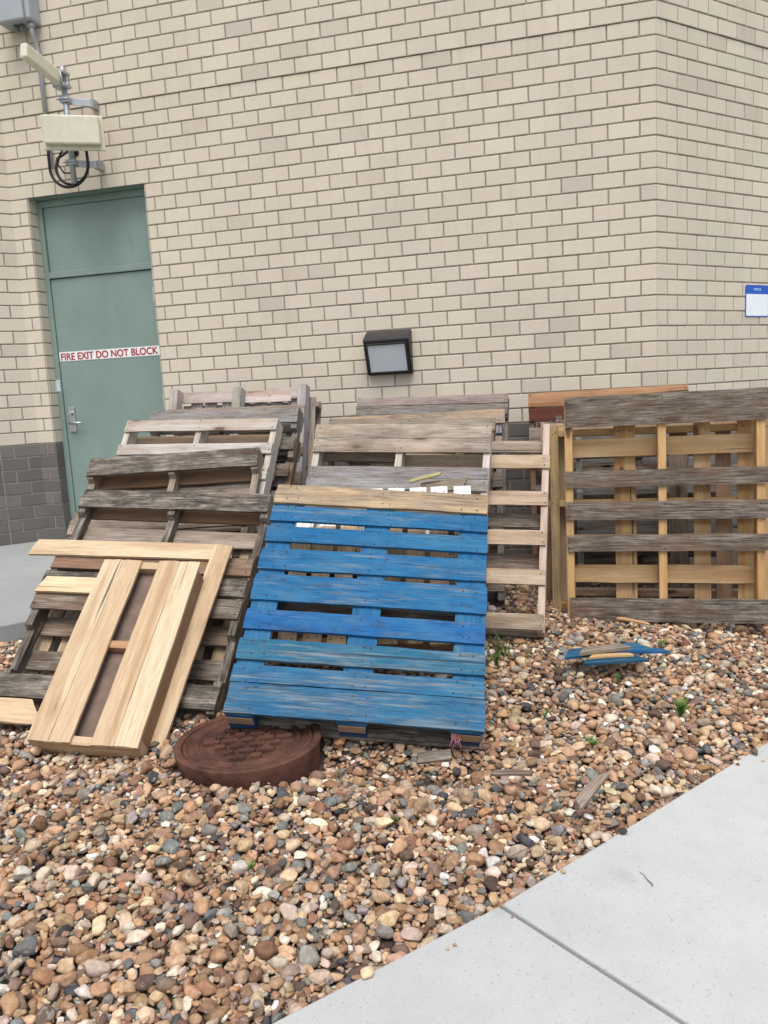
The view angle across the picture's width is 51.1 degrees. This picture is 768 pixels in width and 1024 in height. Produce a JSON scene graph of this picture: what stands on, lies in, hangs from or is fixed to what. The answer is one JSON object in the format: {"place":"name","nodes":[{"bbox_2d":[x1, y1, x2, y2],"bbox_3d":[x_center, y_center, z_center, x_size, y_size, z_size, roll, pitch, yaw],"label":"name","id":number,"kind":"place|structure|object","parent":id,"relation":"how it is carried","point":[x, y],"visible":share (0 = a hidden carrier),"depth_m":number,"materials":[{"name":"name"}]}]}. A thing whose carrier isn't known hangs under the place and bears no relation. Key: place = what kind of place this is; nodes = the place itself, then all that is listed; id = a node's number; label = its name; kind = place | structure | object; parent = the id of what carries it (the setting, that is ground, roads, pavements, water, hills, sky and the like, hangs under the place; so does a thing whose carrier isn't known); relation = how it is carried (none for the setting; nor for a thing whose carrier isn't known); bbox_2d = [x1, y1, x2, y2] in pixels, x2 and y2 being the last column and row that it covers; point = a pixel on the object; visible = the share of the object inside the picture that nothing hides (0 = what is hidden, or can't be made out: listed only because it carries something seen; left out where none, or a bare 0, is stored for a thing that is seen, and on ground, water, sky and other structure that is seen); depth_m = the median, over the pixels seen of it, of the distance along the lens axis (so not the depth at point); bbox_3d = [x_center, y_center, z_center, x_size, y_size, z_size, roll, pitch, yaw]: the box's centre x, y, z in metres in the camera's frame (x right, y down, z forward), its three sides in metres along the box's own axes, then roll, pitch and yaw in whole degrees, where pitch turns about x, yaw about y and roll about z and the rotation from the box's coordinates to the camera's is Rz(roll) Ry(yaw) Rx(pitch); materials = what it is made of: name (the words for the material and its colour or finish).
{"place":"outdoors","nodes":[
{"label":"outdoors","id":0,"kind":"place"},
{"bbox_2d":[0,539,66,642],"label":"door pad","id":1,"kind":"object","parent":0,"point":[22,572],"depth_m":5.10,"materials":[{"name":"concrete"}]},
{"bbox_2d":[183,397,321,485],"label":"pallet","id":2,"kind":"object","parent":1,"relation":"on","point":[315,407],"visible":0.06,"depth_m":5.61,"materials":[{"name":"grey wood"}]},
{"bbox_2d":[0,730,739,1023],"bbox_3d":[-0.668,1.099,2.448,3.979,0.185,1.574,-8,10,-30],"label":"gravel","id":3,"kind":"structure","parent":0,"point":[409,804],"depth_m":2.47,"materials":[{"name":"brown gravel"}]},
{"bbox_2d":[247,860,254,869],"bbox_3d":[-0.403,1.071,2.431,0.019,0.023,0.036,-1,9,14],"label":"weed","id":4,"kind":"object","parent":3,"relation":"on","point":[250,865],"visible":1,"depth_m":2.43,"materials":[{"name":"green plant"}]},
{"bbox_2d":[223,484,487,749],"bbox_3d":[-0.067,0.416,3.514,1.025,0.158,1.265,3,49,5],"label":"pallet","id":5,"kind":"object","parent":3,"relation":"on","point":[357,698],"visible":0.99,"depth_m":3.38,"materials":[{"name":"blue wood"}]},
{"bbox_2d":[416,749,450,764],"bbox_3d":[0.183,0.900,2.955,0.140,0.016,0.052,-4,28,-6],"label":"wood scrap","id":6,"kind":"object","parent":3,"relation":"on","point":[426,757],"visible":1,"depth_m":2.95,"materials":[{"name":"grey wood"}]},
{"bbox_2d":[491,769,533,775],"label":"wood scrap","id":7,"kind":"object","parent":3,"relation":"on","point":[511,772],"visible":1,"depth_m":2.83,"materials":[{"name":"wood"}]},
{"bbox_2d":[575,773,609,811],"bbox_3d":[0.691,0.926,2.679,0.035,0.023,0.234,17,26,35],"label":"wood scrap","id":8,"kind":"object","parent":3,"relation":"on","point":[589,791],"visible":1,"depth_m":2.66,"materials":[{"name":"brown wood"}]},
{"bbox_2d":[584,736,600,747],"bbox_3d":[0.811,0.892,3.123,0.070,0.047,0.045,-1,9,14],"label":"weed","id":9,"kind":"object","parent":3,"relation":"on","point":[594,743],"visible":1,"depth_m":3.12,"materials":[{"name":"green plant"}]},
{"bbox_2d":[0,551,767,1023],"bbox_3d":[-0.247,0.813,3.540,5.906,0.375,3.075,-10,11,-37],"label":"gravel","id":10,"kind":"structure","parent":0,"point":[714,654],"depth_m":3.54,"materials":[{"name":"brown gravel"}]},
{"bbox_2d":[0,697,37,724],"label":"board","id":11,"kind":"object","parent":10,"relation":"on","point":[19,711],"visible":0.93,"depth_m":3.35,"materials":[{"name":"brown wood"}]},
{"bbox_2d":[26,559,203,758],"bbox_3d":[-1.124,0.602,3.471,0.480,0.118,0.908,1,49,10],"label":"pallet section","id":12,"kind":"object","parent":10,"relation":"on","point":[106,692],"visible":1,"depth_m":3.39,"materials":[{"name":"brown wood"}]},
{"bbox_2d":[22,550,252,691],"bbox_3d":[-1.167,0.610,3.863,1.019,0.127,1.112,2,50,8],"label":"pallet","id":13,"kind":"object","parent":10,"relation":"on","point":[47,643],"visible":0.06,"depth_m":3.82,"materials":[{"name":"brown wood"}]},
{"bbox_2d":[0,489,274,719],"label":"pallet","id":14,"kind":"object","parent":10,"relation":"on","point":[173,510],"visible":0.52,"depth_m":3.89,"materials":[{"name":"brown wood"}]},
{"bbox_2d":[35,576,95,593],"bbox_3d":[-1.441,0.351,3.820,0.438,0.020,0.087,2,50,8],"label":"board","id":15,"kind":"object","parent":14,"relation":"on","point":[61,584],"visible":0.62,"depth_m":3.82,"materials":[{"name":"brown wood"}]},
{"bbox_2d":[28,539,221,560],"bbox_3d":[-1.269,0.186,3.943,0.986,0.021,0.094,1,50,7],"label":"board","id":16,"kind":"object","parent":14,"relation":"on","point":[127,549],"visible":0.92,"depth_m":3.93,"materials":[{"name":"brown wood"}]},
{"bbox_2d":[67,447,263,625],"bbox_3d":[-1.230,0.171,4.370,1.027,0.126,1.222,-3,52,6],"label":"pallet","id":17,"kind":"object","parent":10,"relation":"on","point":[172,471],"visible":0.26,"depth_m":4.65,"materials":[{"name":"grey wood"}]},
{"bbox_2d":[149,545,232,749],"bbox_3d":[-0.847,0.554,3.529,0.092,0.020,1.034,4,50,9],"label":"board","id":18,"kind":"object","parent":10,"relation":"on","point":[213,575],"visible":0.8,"depth_m":3.52,"materials":[{"name":"brown wood"}]},
{"bbox_2d":[119,457,264,533],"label":"pallet","id":19,"kind":"object","parent":10,"relation":"on","point":[230,487],"visible":0.02,"depth_m":4.68,"materials":[{"name":"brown wood"}]},
{"bbox_2d":[116,418,282,531],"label":"pallet","id":20,"kind":"object","parent":10,"relation":"on","point":[133,443],"visible":0.3,"depth_m":4.90,"materials":[{"name":"grey wood"}]},
{"bbox_2d":[149,407,303,487],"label":"pallet","id":21,"kind":"object","parent":10,"relation":"on","point":[291,420],"visible":0.19,"depth_m":5.12,"materials":[{"name":"grey wood"}]},
{"bbox_2d":[166,384,309,484],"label":"pallet","id":22,"kind":"object","parent":10,"relation":"on","point":[239,397],"visible":0.19,"depth_m":5.60,"materials":[{"name":"grey wood"}]},
{"bbox_2d":[173,715,321,790],"bbox_3d":[-0.522,0.968,3.133,0.568,0.182,0.568,-1,9,14],"label":"manhole","id":23,"kind":"object","parent":10,"relation":"on","point":[209,753],"visible":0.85,"depth_m":3.01,"materials":[{"name":"metal"}]},
{"bbox_2d":[263,436,301,499],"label":"pallet","id":24,"kind":"object","parent":10,"relation":"on","point":[291,445],"visible":0.04,"depth_m":4.88,"materials":[{"name":"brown wood"}]},
{"bbox_2d":[306,423,492,635],"bbox_3d":[0.045,0.084,4.383,1.028,1.231,0.126,1,-23,13],"label":"pallet","id":25,"kind":"object","parent":10,"relation":"on","point":[390,443],"visible":0.44,"depth_m":4.50,"materials":[{"name":"grey wood"}]},
{"bbox_2d":[265,486,470,662],"bbox_3d":[-0.068,0.277,3.963,1.021,0.127,1.014,-2,45,6],"label":"pallet","id":26,"kind":"object","parent":25,"relation":"on","point":[338,639],"visible":0.11,"depth_m":3.89,"materials":[{"name":"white wood"}]},
{"bbox_2d":[410,471,441,482],"bbox_3d":[0.224,-0.185,4.275,0.187,0.014,0.023,-14,45,-6],"label":"wood scrap","id":27,"kind":"object","parent":26,"relation":"on","point":[428,476],"visible":1,"depth_m":4.27,"materials":[{"name":"yellow wood"}]},
{"bbox_2d":[420,477,467,491],"bbox_3d":[0.320,-0.139,4.276,0.276,0.017,0.087,-7,45,1],"label":"wood scrap","id":28,"kind":"object","parent":26,"relation":"on","point":[450,484],"visible":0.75,"depth_m":4.28,"materials":[{"name":"beige wood"}]},
{"bbox_2d":[326,418,495,588],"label":"pallet","id":29,"kind":"object","parent":10,"relation":"on","point":[422,421],"visible":0.09,"depth_m":4.82,"materials":[{"name":"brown wood"}]},
{"bbox_2d":[344,409,504,604],"bbox_3d":[0.238,-0.034,5.005,1.044,1.235,0.127,-2,-19,11],"label":"pallet","id":30,"kind":"object","parent":10,"relation":"on","point":[495,594],"visible":0.09,"depth_m":5.04,"materials":[{"name":"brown wood"}]},
{"bbox_2d":[355,394,508,552],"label":"pallet","id":31,"kind":"object","parent":10,"relation":"on","point":[395,405],"visible":0.22,"depth_m":5.29,"materials":[{"name":"grey wood"}]},
{"bbox_2d":[371,424,549,637],"bbox_3d":[0.394,0.066,4.472,1.030,1.222,0.127,1,-24,13],"label":"pallet","id":32,"kind":"object","parent":10,"relation":"on","point":[517,569],"visible":0.41,"depth_m":4.37,"materials":[{"name":"brown wood"}]},
{"bbox_2d":[491,650,500,663],"bbox_3d":[0.539,0.699,3.863,0.049,0.061,0.081,-1,9,14],"label":"weed","id":33,"kind":"object","parent":10,"relation":"on","point":[497,657],"visible":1,"depth_m":3.85,"materials":[{"name":"green plant"}]},
{"bbox_2d":[485,629,534,662],"bbox_3d":[0.565,0.637,3.920,0.387,0.150,0.296,-1,9,14],"label":"grass tuft","id":34,"kind":"object","parent":10,"relation":"on","point":[497,648],"visible":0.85,"depth_m":3.94,"materials":[{"name":"green plant"}]},
{"bbox_2d":[565,642,649,659],"bbox_3d":[1.046,0.656,3.805,0.419,0.019,0.082,-6,14,-5],"label":"wood scrap","id":35,"kind":"object","parent":10,"relation":"on","point":[572,654],"visible":0.41,"depth_m":3.79,"materials":[{"name":"blue wood"}]},
{"bbox_2d":[579,643,631,655],"bbox_3d":[1.027,0.641,3.755,0.249,0.023,0.052,-6,13,-4],"label":"wood scrap","id":36,"kind":"object","parent":35,"relation":"on","point":[602,649],"visible":1,"depth_m":3.74,"materials":[{"name":"beige wood"}]},
{"bbox_2d":[609,648,669,653],"bbox_3d":[1.188,0.648,3.752,0.274,0.016,0.051,-2,8,8],"label":"wood scrap","id":37,"kind":"object","parent":35,"relation":"on","point":[647,651],"visible":0.9,"depth_m":3.73,"materials":[{"name":"blue wood"}]},
{"bbox_2d":[528,384,689,564],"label":"pallet","id":38,"kind":"object","parent":10,"relation":"on","point":[546,406],"visible":0.2,"depth_m":5.38,"materials":[{"name":"brown wood"}]},
{"bbox_2d":[583,655,648,665],"bbox_3d":[1.063,0.682,3.706,0.305,0.018,0.060,-3,15,-1],"label":"wood scrap","id":39,"kind":"object","parent":10,"relation":"on","point":[617,660],"visible":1,"depth_m":3.68,"materials":[{"name":"blue wood"}]},
{"bbox_2d":[589,653,633,658],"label":"wood scrap","id":40,"kind":"object","parent":39,"relation":"on","point":[604,655],"visible":1,"depth_m":3.71,"materials":[{"name":"beige wood"}]},
{"bbox_2d":[616,617,650,625],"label":"wood scrap","id":41,"kind":"object","parent":10,"relation":"on","point":[633,620],"visible":1,"depth_m":4.27,"materials":[{"name":"wood"}]},
{"bbox_2d":[555,416,715,564],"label":"pallet","id":42,"kind":"object","parent":10,"relation":"on","point":[641,555],"visible":0.09,"depth_m":5.11,"materials":[{"name":"brown wood"}]},
{"bbox_2d":[541,421,737,601],"bbox_3d":[1.560,-0.008,4.691,1.238,1.078,0.125,-1,4,15],"label":"pallet","id":43,"kind":"object","parent":10,"relation":"on","point":[679,590],"visible":0.17,"depth_m":4.71,"materials":[{"name":"brown wood"}]},
{"bbox_2d":[576,431,737,587],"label":"pallet","id":44,"kind":"object","parent":10,"relation":"on","point":[647,526],"visible":0.14,"depth_m":4.99,"materials":[{"name":"brown wood"}]},
{"bbox_2d":[549,419,767,611],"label":"pallet","id":45,"kind":"object","parent":10,"relation":"on","point":[557,501],"visible":0.52,"depth_m":4.48,"materials":[{"name":"brown wood"}]},
{"bbox_2d":[657,639,666,646],"bbox_3d":[1.401,0.661,4.047,0.048,0.042,0.062,4,11,41],"label":"weed","id":46,"kind":"object","parent":10,"relation":"on","point":[661,642],"visible":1,"depth_m":4.05,"materials":[{"name":"green plant"}]},
{"bbox_2d":[564,387,767,623],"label":"pallet","id":47,"kind":"object","parent":10,"relation":"on","point":[661,410],"visible":0.99,"depth_m":4.33,"materials":[{"name":"brown wood"}]},
{"bbox_2d":[673,691,691,716],"bbox_3d":[1.252,0.812,3.370,0.076,0.092,0.094,-1,9,14],"label":"weed","id":48,"kind":"object","parent":10,"relation":"on","point":[681,707],"visible":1,"depth_m":3.36,"materials":[{"name":"green plant"}]},
{"bbox_2d":[273,907,679,1023],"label":"sidewalk","id":49,"kind":"structure","parent":0,"point":[498,965],"depth_m":1.92,"materials":[{"name":"concrete"}]},
{"bbox_2d":[502,743,767,1023],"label":"sidewalk","id":50,"kind":"structure","parent":0,"point":[683,939],"depth_m":2.20,"materials":[{"name":"concrete"}]},
{"label":"ground","id":51,"kind":"structure","parent":0,"visible":0},
{"bbox_2d":[0,0,767,558],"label":"brick building","id":52,"kind":"structure","parent":51,"relation":"on","point":[516,200],"depth_m":5.76,"materials":[{"name":"brick"}]},
{"bbox_2d":[0,0,53,167],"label":"junction box","id":53,"kind":"object","parent":52,"relation":"attached to","point":[17,16],"visible":0.86,"depth_m":6.01,"materials":[{"name":"grey plastic"}]},
{"bbox_2d":[55,380,60,391],"bbox_3d":[-2.702,-1.047,6.656,0.038,0.095,0.003,-1,9,14],"label":"strike cover","id":54,"kind":"object","parent":52,"relation":"attached to","point":[58,388],"visible":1,"depth_m":6.66,"materials":[{"name":"silver metal"}]},
{"bbox_2d":[56,66,104,183],"bbox_3d":[-2.275,-2.882,6.022,0.302,0.820,0.108,-10,11,-41],"label":"antenna mast","id":55,"kind":"object","parent":52,"relation":"attached to","point":[66,101],"visible":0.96,"depth_m":6.00,"materials":[{"name":"metal"}]},
{"bbox_2d":[20,43,71,90],"bbox_3d":[-2.418,-3.185,5.753,0.100,0.174,0.463,-1,9,14],"label":"yagi antenna","id":56,"kind":"object","parent":55,"relation":"attached to","point":[40,63],"visible":0.98,"depth_m":5.71,"materials":[{"name":"beige plastic"}]},
{"bbox_2d":[47,151,89,188],"bbox_3d":[-2.354,-2.631,6.047,0.240,0.377,0.325,-11,11,-41],"label":"cable loop","id":57,"kind":"object","parent":55,"relation":"hanging from","point":[81,180],"visible":0.97,"depth_m":6.07,"materials":[{"name":"black rubber"}]},
{"bbox_2d":[40,114,105,150],"bbox_3d":[-2.275,-2.774,5.878,0.430,0.240,0.105,-5,11,-13],"label":"panel antenna","id":58,"kind":"object","parent":55,"relation":"attached to","point":[72,132],"visible":1,"depth_m":5.84,"materials":[{"name":"beige plastic"}]},
{"bbox_2d":[51,270,165,510],"bbox_3d":[-2.197,-0.851,6.568,0.954,2.119,0.107,-1,9,14],"label":"door","id":59,"kind":"structure","parent":52,"relation":"in","point":[117,310],"depth_m":6.53,"materials":[{"name":"green paint"}]},
{"bbox_2d":[59,345,159,361],"bbox_3d":[-2.234,-1.285,6.515,0.914,0.079,0.004,-1,9,14],"label":"door sign","id":60,"kind":"object","parent":59,"relation":"attached to","point":[111,353],"visible":0.98,"depth_m":6.51,"materials":[{"name":"white plastic"}]},
{"bbox_2d":[363,329,413,375],"bbox_3d":[0.029,-1.153,5.800,0.336,0.314,0.135,-1,9,14],"label":"wall light","id":61,"kind":"object","parent":52,"relation":"attached to","point":[390,352],"visible":1,"depth_m":5.78,"materials":[{"name":"brown metal"}]},
{"bbox_2d":[745,285,767,316],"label":"wall notice","id":62,"kind":"object","parent":52,"relation":"attached to","point":[756,300],"depth_m":5.93,"materials":[{"name":"white paper"}]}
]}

